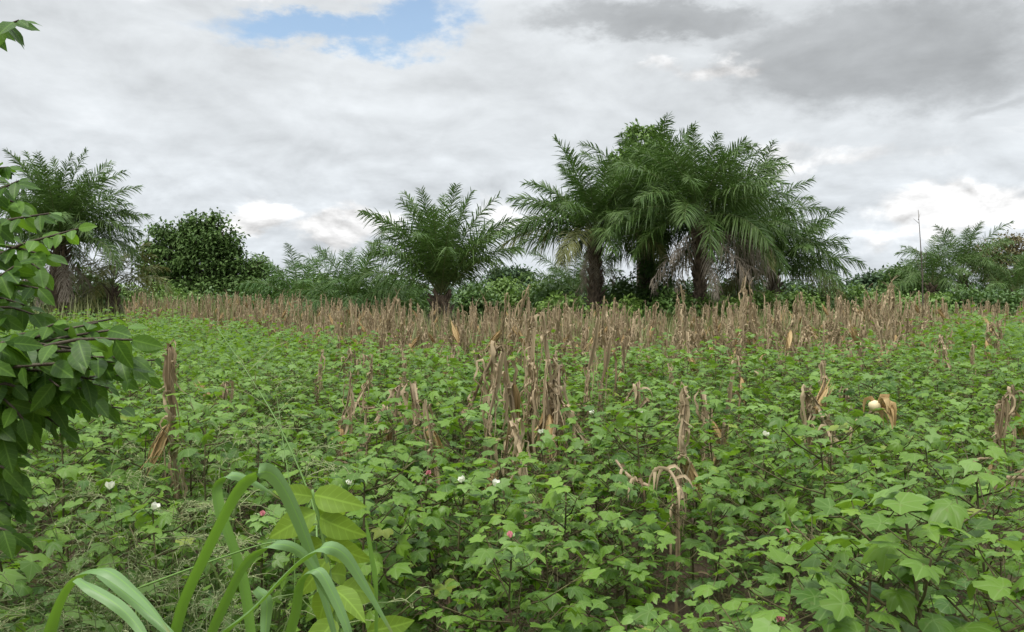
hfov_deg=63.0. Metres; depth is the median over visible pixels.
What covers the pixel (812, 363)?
cotton plant
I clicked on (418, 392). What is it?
cotton plant
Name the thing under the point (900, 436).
cotton plant
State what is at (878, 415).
cotton plant
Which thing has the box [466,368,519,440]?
cotton plant
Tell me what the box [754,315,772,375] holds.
dry maize stalk
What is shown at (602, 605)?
cotton plant
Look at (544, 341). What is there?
dry maize stalk
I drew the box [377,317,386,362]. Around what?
dry maize stalk
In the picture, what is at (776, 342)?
dry maize stalk
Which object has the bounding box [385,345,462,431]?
cotton plant
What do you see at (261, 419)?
cotton plant
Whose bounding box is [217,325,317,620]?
seeding grass
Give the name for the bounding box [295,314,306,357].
dry maize stalk
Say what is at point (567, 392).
cotton plant
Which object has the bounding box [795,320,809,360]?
dry maize stalk
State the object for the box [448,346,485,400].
cotton plant
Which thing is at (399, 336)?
dry maize stalk
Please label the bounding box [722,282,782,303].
bush
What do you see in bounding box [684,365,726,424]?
cotton plant
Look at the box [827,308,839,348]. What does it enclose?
dry maize stalk
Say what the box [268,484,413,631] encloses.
yellow green plant
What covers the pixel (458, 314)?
dry maize stalk
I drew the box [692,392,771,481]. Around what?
cotton plant
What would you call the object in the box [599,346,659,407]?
cotton plant
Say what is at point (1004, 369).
cotton plant
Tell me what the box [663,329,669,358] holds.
dry maize stalk
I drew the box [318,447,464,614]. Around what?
cotton plant
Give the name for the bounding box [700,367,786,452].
cotton plant
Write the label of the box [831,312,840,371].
dry maize stalk
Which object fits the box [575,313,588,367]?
dry maize stalk
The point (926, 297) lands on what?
dry maize stalk
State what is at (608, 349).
dry maize stalk
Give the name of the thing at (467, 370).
cotton plant
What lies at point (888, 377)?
cotton plant
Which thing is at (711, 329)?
dry maize stalk
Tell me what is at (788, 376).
cotton plant
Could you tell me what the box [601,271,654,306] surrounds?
bush
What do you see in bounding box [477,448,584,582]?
cotton plant
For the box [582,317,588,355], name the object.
dry maize stalk
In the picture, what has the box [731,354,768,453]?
dry maize stalk
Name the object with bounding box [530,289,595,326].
bush
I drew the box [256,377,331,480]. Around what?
cotton plant
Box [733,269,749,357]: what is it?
dry maize stalk
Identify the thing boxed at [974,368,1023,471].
cotton plant
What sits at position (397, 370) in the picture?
cotton plant
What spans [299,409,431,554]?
cotton plant
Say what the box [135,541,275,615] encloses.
seeding grass
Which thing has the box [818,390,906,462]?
cotton plant
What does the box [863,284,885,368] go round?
dry maize stalk
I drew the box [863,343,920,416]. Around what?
cotton plant
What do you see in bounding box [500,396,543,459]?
cotton plant
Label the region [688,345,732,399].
cotton plant
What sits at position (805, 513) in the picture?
cotton plant
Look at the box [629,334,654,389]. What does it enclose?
dry maize stalk
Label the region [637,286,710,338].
bush
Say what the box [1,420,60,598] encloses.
cotton plant
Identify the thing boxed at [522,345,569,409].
cotton plant
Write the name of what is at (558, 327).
dry maize stalk
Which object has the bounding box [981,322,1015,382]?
dry maize stalk
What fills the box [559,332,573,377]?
dry maize stalk
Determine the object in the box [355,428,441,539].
cotton plant
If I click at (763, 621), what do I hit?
cotton plant
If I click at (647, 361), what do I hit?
dry maize stalk
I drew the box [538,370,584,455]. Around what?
cotton plant
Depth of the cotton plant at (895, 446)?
4.11 m
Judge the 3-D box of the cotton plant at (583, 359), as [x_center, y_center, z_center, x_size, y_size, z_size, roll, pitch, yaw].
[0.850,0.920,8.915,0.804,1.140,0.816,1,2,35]
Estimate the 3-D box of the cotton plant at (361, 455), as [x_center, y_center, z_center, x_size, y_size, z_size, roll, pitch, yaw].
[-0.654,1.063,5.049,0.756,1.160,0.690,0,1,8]
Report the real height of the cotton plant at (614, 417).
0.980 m
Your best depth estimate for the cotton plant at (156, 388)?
8.64 m
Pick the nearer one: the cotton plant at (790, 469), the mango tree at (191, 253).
the cotton plant at (790, 469)
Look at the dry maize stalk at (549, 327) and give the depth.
14.24 m
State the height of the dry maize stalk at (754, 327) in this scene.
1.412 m
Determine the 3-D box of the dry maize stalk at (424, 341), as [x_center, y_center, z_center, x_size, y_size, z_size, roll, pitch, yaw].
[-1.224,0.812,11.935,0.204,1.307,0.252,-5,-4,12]
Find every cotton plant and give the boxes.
[0,463,115,630]
[0,464,221,631]
[0,604,79,631]
[1,393,157,631]
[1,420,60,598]
[17,413,106,554]
[18,416,103,552]
[20,445,60,479]
[23,438,101,513]
[25,582,165,631]
[27,420,93,526]
[28,403,174,564]
[31,386,170,521]
[32,385,142,465]
[33,412,104,479]
[52,419,140,540]
[52,500,254,631]
[53,366,188,492]
[57,400,206,537]
[57,416,225,595]
[64,499,231,628]
[74,393,282,598]
[78,354,177,469]
[79,384,219,509]
[82,368,164,448]
[103,388,184,477]
[106,388,281,561]
[108,367,180,427]
[111,375,203,475]
[112,371,222,455]
[132,389,186,471]
[135,351,191,435]
[144,359,202,436]
[144,381,259,490]
[153,343,209,405]
[158,504,361,631]
[160,369,199,403]
[163,366,265,470]
[171,392,299,525]
[181,391,240,447]
[183,395,247,484]
[186,418,324,589]
[190,361,272,438]
[190,367,247,409]
[192,365,221,397]
[198,393,292,508]
[206,364,315,510]
[208,411,285,536]
[212,346,276,404]
[212,430,393,630]
[216,369,246,404]
[218,362,320,460]
[222,360,281,433]
[223,374,287,450]
[230,441,484,631]
[233,352,309,437]
[235,434,383,626]
[236,361,318,450]
[249,394,341,480]
[253,354,319,419]
[253,433,337,572]
[255,368,319,445]
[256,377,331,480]
[259,355,315,424]
[261,378,328,478]
[266,356,342,475]
[270,372,324,427]
[270,452,452,631]
[273,345,326,410]
[279,362,338,444]
[280,430,392,544]
[290,362,337,440]
[290,387,383,465]
[293,411,383,469]
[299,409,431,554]
[301,357,345,402]
[303,370,359,441]
[313,380,421,498]
[313,389,382,494]
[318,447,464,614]
[319,358,422,444]
[319,371,360,410]
[320,383,359,420]
[326,398,407,497]
[335,376,398,450]
[336,396,471,580]
[338,387,399,449]
[346,358,401,421]
[352,449,509,631]
[354,360,409,409]
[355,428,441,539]
[358,357,399,404]
[359,344,415,402]
[372,472,542,631]
[373,398,453,508]
[379,431,480,565]
[384,350,426,423]
[384,382,474,462]
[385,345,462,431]
[388,348,465,451]
[388,365,446,405]
[392,364,451,449]
[393,403,542,614]
[397,366,506,535]
[401,349,467,420]
[405,364,493,468]
[408,471,580,631]
[409,380,524,499]
[414,369,496,461]
[415,512,635,631]
[419,450,530,590]
[420,561,548,631]
[421,445,591,631]
[422,353,478,438]
[432,372,492,444]
[443,394,562,535]
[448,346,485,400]
[448,357,489,441]
[449,383,536,466]
[455,351,502,442]
[458,355,549,456]
[463,343,523,433]
[463,498,657,631]
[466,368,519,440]
[466,471,693,631]
[472,367,542,438]
[472,410,541,502]
[477,350,526,417]
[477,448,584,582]
[486,424,625,590]
[496,354,588,481]
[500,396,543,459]
[511,343,577,387]
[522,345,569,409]
[522,353,575,418]
[522,370,584,419]
[523,367,583,408]
[524,385,588,508]
[527,386,633,521]
[534,405,670,537]
[535,403,605,521]
[536,460,708,631]
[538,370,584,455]
[546,443,668,594]
[548,425,658,548]
[558,497,721,631]
[563,349,613,424]
[563,363,665,464]
[564,369,625,461]
[564,371,607,447]
[565,368,619,435]
[565,400,725,619]
[569,342,640,419]
[577,410,716,563]
[582,424,672,536]
[583,396,653,518]
[586,389,635,469]
[590,596,696,631]
[599,346,652,393]
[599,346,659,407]
[599,357,651,443]
[599,386,708,507]
[602,403,708,556]
[612,386,678,450]
[621,371,689,457]
[622,375,669,412]
[628,350,683,412]
[632,569,818,631]
[638,455,749,610]
[640,349,699,424]
[641,376,702,502]
[642,362,707,442]
[643,350,727,438]
[646,465,805,629]
[649,370,788,551]
[650,417,735,512]
[656,372,741,459]
[672,393,725,469]
[674,338,754,422]
[676,376,776,472]
[679,352,711,436]
[680,584,835,631]
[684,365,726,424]
[685,423,860,624]
[687,397,802,572]
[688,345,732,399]
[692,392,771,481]
[693,352,794,469]
[696,510,887,631]
[697,424,791,536]
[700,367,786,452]
[705,356,772,435]
[708,363,768,431]
[709,348,776,422]
[711,419,836,599]
[712,407,826,555]
[715,387,777,471]
[722,408,961,617]
[723,347,802,417]
[730,423,860,570]
[740,510,932,631]
[741,389,817,492]
[742,387,806,490]
[744,367,791,416]
[745,513,973,631]
[750,347,806,431]
[759,347,831,418]
[764,371,812,433]
[769,364,813,413]
[769,381,819,435]
[778,391,934,555]
[778,420,882,531]
[779,364,867,471]
[779,381,836,439]
[782,386,888,532]
[784,351,851,406]
[784,372,843,440]
[785,473,1023,631]
[791,362,929,476]
[798,368,868,422]
[799,455,924,616]
[802,362,857,401]
[807,446,981,631]
[808,348,873,393]
[816,438,922,537]
[817,409,898,474]
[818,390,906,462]
[828,369,908,454]
[830,367,887,409]
[834,412,988,560]
[839,379,940,463]
[842,420,936,531]
[849,354,898,400]
[851,385,903,473]
[854,364,953,484]
[857,433,1023,631]
[860,529,1023,631]
[861,421,1023,612]
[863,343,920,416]
[867,379,919,456]
[875,359,951,419]
[878,351,922,410]
[886,378,930,430]
[890,416,1007,558]
[891,354,961,450]
[896,363,991,483]
[898,363,949,398]
[899,349,967,418]
[902,389,973,492]
[903,386,1006,464]
[903,391,1010,528]
[903,426,1023,608]
[910,389,975,451]
[910,474,1023,631]
[915,517,1023,631]
[917,368,1012,424]
[919,356,994,443]
[922,401,1019,500]
[929,394,1021,495]
[934,364,965,410]
[934,384,1022,472]
[941,354,996,395]
[942,360,1016,431]
[953,355,1020,432]
[964,371,1023,433]
[965,360,1023,470]
[968,373,1023,411]
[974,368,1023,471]
[985,342,1023,446]
[990,360,1023,436]
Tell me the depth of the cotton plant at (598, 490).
4.57 m
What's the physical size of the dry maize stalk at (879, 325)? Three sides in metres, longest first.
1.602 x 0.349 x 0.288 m
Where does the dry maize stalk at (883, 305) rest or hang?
on the ground at (698, 566)
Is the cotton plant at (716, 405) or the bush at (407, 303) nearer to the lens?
the cotton plant at (716, 405)
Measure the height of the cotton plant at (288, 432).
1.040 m
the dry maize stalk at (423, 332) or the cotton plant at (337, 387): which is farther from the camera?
the dry maize stalk at (423, 332)
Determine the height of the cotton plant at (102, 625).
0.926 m
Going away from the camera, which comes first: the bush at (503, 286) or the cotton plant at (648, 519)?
the cotton plant at (648, 519)
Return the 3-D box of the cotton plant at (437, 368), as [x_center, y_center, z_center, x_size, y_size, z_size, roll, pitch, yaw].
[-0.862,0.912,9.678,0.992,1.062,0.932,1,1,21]
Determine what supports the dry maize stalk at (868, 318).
on the ground at (698, 566)
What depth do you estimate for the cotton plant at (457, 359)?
9.19 m
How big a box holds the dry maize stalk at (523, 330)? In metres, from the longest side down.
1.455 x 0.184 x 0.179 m
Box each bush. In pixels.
[9,279,73,313]
[70,266,131,319]
[95,282,162,311]
[126,279,192,304]
[161,290,215,309]
[186,283,242,334]
[213,288,272,314]
[252,267,295,322]
[284,270,342,316]
[360,271,426,321]
[390,265,430,319]
[449,278,507,329]
[476,271,524,316]
[499,276,553,322]
[522,276,583,317]
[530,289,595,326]
[589,292,647,327]
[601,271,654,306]
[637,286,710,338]
[661,278,694,303]
[694,289,758,324]
[707,276,736,298]
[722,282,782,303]
[738,279,799,321]
[774,283,834,329]
[788,285,836,315]
[807,284,850,305]
[828,280,886,320]
[853,286,906,313]
[873,290,940,326]
[897,288,967,317]
[936,281,1003,314]
[960,284,1022,318]
[994,289,1023,319]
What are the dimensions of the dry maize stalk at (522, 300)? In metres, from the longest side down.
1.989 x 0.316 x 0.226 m
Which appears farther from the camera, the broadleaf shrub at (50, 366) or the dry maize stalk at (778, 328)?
the dry maize stalk at (778, 328)
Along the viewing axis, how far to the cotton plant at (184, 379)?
9.70 m
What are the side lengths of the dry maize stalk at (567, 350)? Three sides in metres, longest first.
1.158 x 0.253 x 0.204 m
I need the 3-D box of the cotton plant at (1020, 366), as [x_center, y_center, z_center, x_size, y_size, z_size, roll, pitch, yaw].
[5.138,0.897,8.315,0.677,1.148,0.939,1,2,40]
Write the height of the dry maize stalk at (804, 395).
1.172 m
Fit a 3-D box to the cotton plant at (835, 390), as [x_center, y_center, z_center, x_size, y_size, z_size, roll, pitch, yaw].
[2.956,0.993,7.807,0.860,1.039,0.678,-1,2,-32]
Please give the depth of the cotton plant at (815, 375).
6.89 m
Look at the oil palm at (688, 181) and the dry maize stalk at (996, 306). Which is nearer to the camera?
the dry maize stalk at (996, 306)
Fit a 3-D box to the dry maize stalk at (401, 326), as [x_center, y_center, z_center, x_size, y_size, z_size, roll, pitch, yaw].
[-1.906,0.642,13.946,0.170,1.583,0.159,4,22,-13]
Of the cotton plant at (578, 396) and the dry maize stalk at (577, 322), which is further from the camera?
the dry maize stalk at (577, 322)
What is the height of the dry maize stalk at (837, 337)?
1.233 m
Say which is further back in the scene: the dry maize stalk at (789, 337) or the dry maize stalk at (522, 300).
the dry maize stalk at (522, 300)
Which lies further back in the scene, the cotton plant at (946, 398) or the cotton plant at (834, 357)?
the cotton plant at (834, 357)
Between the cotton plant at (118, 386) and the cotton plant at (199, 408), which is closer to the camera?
the cotton plant at (199, 408)
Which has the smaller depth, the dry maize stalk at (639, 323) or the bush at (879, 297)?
the dry maize stalk at (639, 323)
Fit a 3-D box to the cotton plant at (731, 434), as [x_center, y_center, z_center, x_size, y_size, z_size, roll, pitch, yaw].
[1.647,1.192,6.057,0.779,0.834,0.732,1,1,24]
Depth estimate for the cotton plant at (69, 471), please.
3.51 m
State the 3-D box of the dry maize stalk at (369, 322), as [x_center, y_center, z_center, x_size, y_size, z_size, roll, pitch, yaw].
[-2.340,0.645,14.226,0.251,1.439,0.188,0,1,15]
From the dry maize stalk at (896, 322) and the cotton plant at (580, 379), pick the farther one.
the dry maize stalk at (896, 322)
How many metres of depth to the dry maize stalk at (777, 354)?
12.62 m
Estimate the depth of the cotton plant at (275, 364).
8.65 m
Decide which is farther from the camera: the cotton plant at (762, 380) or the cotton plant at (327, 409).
the cotton plant at (762, 380)
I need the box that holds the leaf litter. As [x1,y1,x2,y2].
[20,443,1017,631]
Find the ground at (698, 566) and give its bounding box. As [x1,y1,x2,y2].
[0,300,1023,631]
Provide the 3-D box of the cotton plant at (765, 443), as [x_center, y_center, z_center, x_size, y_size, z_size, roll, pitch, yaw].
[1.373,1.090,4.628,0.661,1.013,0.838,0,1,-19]
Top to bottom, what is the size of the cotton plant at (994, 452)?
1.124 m
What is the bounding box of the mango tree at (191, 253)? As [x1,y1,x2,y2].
[124,207,287,301]
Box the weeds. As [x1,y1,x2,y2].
[0,415,1023,631]
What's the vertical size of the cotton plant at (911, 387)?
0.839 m
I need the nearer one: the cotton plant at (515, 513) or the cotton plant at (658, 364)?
the cotton plant at (515, 513)
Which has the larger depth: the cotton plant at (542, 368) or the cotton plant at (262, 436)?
the cotton plant at (542, 368)
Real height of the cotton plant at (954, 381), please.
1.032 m
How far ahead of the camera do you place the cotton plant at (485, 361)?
8.74 m
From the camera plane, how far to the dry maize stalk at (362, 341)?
13.78 m
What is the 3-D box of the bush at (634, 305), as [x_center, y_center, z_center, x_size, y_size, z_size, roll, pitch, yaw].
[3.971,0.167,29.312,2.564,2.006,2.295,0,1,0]
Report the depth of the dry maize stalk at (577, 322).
16.37 m
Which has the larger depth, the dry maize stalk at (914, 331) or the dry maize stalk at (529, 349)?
the dry maize stalk at (914, 331)
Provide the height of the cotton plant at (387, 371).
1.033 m
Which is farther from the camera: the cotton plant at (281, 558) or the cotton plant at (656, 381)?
the cotton plant at (656, 381)
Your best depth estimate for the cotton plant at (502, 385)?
7.74 m
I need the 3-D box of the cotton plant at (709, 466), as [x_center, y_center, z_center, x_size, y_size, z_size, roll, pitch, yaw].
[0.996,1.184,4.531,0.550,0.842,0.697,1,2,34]
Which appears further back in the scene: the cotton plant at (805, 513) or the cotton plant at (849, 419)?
the cotton plant at (849, 419)
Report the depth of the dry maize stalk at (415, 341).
12.00 m
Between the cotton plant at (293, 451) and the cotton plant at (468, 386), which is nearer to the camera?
the cotton plant at (293, 451)
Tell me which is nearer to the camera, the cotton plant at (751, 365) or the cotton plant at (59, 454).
the cotton plant at (59, 454)
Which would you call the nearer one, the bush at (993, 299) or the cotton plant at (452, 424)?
the cotton plant at (452, 424)
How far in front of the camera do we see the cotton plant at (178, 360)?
9.33 m
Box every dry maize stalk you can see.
[141,339,188,589]
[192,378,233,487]
[275,315,288,357]
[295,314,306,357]
[300,311,306,350]
[302,349,325,472]
[332,313,345,389]
[332,348,359,391]
[332,379,370,484]
[333,373,364,513]
[349,383,408,547]
[351,337,365,363]
[356,353,386,401]
[358,353,374,436]
[367,312,377,390]
[369,312,379,360]
[373,331,386,385]
[377,287,400,349]
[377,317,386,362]
[385,303,396,345]
[391,335,401,379]
[394,311,403,378]
[396,323,413,362]
[397,320,403,347]
[398,340,412,420]
[401,380,448,573]
[405,320,414,354]
[407,305,423,388]
[418,399,451,606]
[421,327,429,377]
[422,328,430,346]
[436,345,459,401]
[437,337,448,365]
[438,321,462,375]
[449,319,474,376]
[454,340,540,540]
[457,308,463,345]
[464,351,512,584]
[473,348,490,377]
[474,418,543,607]
[480,291,499,342]
[481,333,493,355]
[484,292,508,370]
[503,285,530,370]
[504,308,512,350]
[506,302,528,367]
[506,314,519,361]
[506,321,512,355]
[508,323,516,367]
[513,327,538,395]
[517,346,523,417]
[518,314,543,468]
[522,314,539,474]
[522,318,531,352]
[524,308,535,346]
[525,297,531,319]
[531,378,593,518]
[534,311,567,531]
[534,348,561,517]
[534,362,568,528]
[541,313,552,359]
[550,304,572,384]
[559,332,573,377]
[561,341,574,393]
[562,294,569,350]
[562,303,577,371]
[564,337,576,394]
[569,318,608,513]
[573,309,582,346]
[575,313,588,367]
[578,324,588,367]
[579,328,590,392]
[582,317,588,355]
[586,296,607,388]
[587,337,616,470]
[588,341,598,402]
[605,380,652,489]
[606,311,618,352]
[607,311,619,394]
[608,341,624,392]
[609,297,618,334]
[613,334,629,448]
[616,321,623,345]
[621,311,640,349]
[623,306,638,392]
[625,398,655,510]
[629,323,633,349]
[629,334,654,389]
[634,309,642,392]
[643,344,651,378]
[645,301,658,345]
[649,316,660,370]
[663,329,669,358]
[665,382,704,622]
[666,362,696,466]
[669,339,683,399]
[670,309,689,364]
[671,320,682,414]
[672,293,682,332]
[677,325,681,348]
[679,346,685,421]
[680,285,701,405]
[684,330,713,393]
[691,301,702,360]
[694,389,726,523]
[699,326,711,355]
[707,324,719,366]
[709,317,719,351]
[711,377,741,537]
[715,321,731,412]
[715,339,733,371]
[720,323,735,372]
[721,313,730,361]
[725,295,736,354]
[726,307,733,355]
[731,335,743,373]
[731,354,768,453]
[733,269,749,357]
[734,295,747,354]
[736,279,753,355]
[746,277,755,355]
[749,320,759,350]
[750,305,760,369]
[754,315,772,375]
[760,304,772,378]
[760,328,779,379]
[769,346,785,371]
[772,307,782,370]
[774,335,784,384]
[776,295,800,405]
[776,332,783,349]
[782,320,787,352]
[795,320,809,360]
[795,337,803,369]
[797,292,818,365]
[800,378,850,480]
[802,317,817,369]
[810,361,837,531]
[811,308,817,354]
[817,325,825,378]
[819,328,827,349]
[822,320,840,348]
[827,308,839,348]
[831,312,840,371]
[831,329,839,370]
[837,295,844,341]
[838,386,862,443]
[839,322,866,378]
[839,338,843,353]
[842,323,852,367]
[850,298,860,337]
[856,307,874,327]
[858,311,863,351]
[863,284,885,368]
[864,284,893,367]
[869,315,884,375]
[873,333,889,380]
[875,302,894,368]
[877,322,897,382]
[882,282,896,350]
[884,275,901,380]
[887,330,900,369]
[894,320,900,334]
[903,319,927,393]
[904,306,912,359]
[909,325,917,377]
[920,291,929,312]
[926,302,930,341]
[928,334,953,391]
[943,325,953,359]
[967,342,976,397]
[972,303,975,342]
[973,392,1015,594]
[981,315,1006,385]
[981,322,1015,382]
[983,300,998,374]
[983,384,1023,511]
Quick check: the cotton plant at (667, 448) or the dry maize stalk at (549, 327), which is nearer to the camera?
the cotton plant at (667, 448)
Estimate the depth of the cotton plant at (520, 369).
7.36 m
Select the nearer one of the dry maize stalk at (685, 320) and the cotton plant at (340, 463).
the cotton plant at (340, 463)
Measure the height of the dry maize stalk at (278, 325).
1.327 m
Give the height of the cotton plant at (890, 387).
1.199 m
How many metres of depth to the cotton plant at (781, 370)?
9.84 m
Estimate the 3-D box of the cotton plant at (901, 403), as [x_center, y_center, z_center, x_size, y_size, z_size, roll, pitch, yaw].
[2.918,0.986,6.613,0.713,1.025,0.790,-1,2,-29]
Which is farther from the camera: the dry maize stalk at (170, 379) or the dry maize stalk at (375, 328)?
the dry maize stalk at (375, 328)
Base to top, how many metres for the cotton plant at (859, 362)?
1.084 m
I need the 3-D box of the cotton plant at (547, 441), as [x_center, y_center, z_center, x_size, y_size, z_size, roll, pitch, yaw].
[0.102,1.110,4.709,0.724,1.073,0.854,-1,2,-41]
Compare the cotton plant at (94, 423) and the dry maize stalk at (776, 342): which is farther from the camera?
the dry maize stalk at (776, 342)
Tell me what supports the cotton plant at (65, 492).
on the ground at (698, 566)
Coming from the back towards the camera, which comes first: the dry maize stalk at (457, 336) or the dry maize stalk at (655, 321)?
the dry maize stalk at (655, 321)
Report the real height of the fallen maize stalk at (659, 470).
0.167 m
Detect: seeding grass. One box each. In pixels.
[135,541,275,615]
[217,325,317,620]
[258,375,313,631]
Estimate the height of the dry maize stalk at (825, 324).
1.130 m
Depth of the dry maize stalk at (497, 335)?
11.06 m
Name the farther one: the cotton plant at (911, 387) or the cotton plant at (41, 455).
the cotton plant at (911, 387)
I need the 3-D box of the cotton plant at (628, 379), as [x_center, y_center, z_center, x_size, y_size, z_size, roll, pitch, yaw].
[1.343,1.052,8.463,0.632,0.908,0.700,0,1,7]
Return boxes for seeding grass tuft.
[0,441,207,631]
[0,489,293,631]
[0,526,272,631]
[0,532,430,631]
[10,476,272,631]
[35,534,205,631]
[74,417,315,630]
[114,443,359,631]
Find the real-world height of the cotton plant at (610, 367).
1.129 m
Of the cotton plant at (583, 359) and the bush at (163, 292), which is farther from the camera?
the bush at (163, 292)
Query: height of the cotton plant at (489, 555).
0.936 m
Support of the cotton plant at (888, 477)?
on the ground at (698, 566)
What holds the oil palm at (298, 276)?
on the ground at (698, 566)
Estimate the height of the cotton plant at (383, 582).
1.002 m
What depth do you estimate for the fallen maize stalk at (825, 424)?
4.72 m
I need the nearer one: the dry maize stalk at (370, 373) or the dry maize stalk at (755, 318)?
the dry maize stalk at (370, 373)
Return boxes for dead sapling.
[914,211,926,304]
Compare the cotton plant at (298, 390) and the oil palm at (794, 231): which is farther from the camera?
the oil palm at (794, 231)
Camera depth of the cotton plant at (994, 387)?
8.76 m
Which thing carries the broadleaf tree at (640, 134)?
on the ground at (698, 566)
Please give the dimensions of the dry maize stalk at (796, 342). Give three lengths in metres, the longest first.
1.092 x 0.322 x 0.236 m
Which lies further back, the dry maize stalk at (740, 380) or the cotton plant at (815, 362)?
the cotton plant at (815, 362)
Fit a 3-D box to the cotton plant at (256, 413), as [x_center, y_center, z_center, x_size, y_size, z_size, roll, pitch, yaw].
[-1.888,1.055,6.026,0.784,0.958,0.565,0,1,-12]
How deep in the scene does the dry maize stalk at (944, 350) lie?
10.29 m
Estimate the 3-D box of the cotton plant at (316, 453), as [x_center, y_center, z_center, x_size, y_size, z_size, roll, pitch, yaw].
[-1.046,1.096,4.140,0.828,1.007,0.832,0,1,-13]
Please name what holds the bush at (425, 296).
on the ground at (698, 566)
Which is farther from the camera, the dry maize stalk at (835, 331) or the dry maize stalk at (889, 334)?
the dry maize stalk at (835, 331)
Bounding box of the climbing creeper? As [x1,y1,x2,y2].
[626,243,681,313]
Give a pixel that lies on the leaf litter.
(641, 626)
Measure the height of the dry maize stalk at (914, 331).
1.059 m
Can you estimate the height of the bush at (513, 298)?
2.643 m
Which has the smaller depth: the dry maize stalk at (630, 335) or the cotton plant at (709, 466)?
the cotton plant at (709, 466)
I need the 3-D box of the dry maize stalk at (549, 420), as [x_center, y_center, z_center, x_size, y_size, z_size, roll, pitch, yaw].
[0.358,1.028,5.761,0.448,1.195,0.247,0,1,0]
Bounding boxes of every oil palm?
[0,146,151,320]
[47,226,173,321]
[233,243,358,309]
[279,233,428,330]
[346,183,529,336]
[498,134,682,312]
[517,250,628,302]
[545,112,740,304]
[602,122,796,311]
[663,140,841,296]
[687,206,867,304]
[872,228,986,301]
[894,220,1023,303]
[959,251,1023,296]
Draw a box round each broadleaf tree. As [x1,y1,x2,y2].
[478,262,544,287]
[609,118,668,289]
[841,265,885,293]
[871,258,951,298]
[967,228,1023,298]
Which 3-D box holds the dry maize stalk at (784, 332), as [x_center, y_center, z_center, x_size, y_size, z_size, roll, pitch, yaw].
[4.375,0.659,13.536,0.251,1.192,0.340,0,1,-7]
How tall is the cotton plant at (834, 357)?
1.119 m
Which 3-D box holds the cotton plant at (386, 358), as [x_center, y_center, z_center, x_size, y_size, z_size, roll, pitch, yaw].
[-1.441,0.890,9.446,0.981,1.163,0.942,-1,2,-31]
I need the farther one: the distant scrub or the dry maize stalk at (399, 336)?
the distant scrub
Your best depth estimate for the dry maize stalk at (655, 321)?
13.73 m
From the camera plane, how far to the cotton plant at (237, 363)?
9.57 m
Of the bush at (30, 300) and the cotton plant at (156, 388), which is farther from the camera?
the bush at (30, 300)
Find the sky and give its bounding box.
[0,0,1023,294]
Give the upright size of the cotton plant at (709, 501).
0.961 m
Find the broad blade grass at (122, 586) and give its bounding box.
[44,463,392,631]
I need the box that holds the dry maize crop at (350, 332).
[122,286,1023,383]
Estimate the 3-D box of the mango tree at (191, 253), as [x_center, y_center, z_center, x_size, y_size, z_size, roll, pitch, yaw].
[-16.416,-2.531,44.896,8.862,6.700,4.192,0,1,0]
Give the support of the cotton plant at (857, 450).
on the ground at (698, 566)
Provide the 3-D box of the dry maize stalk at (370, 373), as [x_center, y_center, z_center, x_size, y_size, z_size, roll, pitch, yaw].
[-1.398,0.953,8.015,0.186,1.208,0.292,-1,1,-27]
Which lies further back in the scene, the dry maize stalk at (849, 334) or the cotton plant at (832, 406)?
the dry maize stalk at (849, 334)
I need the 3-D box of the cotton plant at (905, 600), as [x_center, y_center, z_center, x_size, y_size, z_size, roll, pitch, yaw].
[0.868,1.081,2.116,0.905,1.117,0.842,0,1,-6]
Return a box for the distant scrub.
[0,266,1022,318]
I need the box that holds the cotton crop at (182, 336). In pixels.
[0,304,1023,631]
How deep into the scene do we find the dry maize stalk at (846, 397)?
7.04 m
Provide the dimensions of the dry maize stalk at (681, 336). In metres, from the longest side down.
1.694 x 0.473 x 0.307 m
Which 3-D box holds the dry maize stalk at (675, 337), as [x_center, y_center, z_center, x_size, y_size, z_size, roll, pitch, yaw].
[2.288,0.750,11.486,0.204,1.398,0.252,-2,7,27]
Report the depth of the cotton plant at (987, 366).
9.13 m
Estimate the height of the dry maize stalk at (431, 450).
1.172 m
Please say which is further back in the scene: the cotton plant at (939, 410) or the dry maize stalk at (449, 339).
the dry maize stalk at (449, 339)
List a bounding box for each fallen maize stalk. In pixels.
[350,400,375,421]
[615,460,649,501]
[648,464,693,507]
[816,410,835,447]
[846,394,896,443]
[1004,468,1023,494]
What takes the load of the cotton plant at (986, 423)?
on the ground at (698, 566)
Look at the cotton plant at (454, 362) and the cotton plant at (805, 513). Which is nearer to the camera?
the cotton plant at (805, 513)
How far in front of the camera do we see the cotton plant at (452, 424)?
4.55 m
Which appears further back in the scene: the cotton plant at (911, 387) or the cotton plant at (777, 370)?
the cotton plant at (777, 370)
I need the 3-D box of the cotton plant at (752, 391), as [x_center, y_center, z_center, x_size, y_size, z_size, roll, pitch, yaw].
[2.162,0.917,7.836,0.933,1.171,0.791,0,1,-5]
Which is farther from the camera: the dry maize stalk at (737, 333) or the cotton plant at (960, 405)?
the dry maize stalk at (737, 333)
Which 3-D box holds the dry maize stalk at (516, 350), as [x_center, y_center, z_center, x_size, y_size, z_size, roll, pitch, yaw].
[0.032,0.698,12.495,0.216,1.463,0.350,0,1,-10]
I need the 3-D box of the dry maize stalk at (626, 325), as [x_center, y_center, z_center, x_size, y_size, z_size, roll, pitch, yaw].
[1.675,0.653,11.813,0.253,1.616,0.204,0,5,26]
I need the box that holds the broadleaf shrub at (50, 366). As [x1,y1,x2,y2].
[0,19,163,558]
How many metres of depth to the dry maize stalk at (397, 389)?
5.58 m
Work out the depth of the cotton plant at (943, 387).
7.52 m

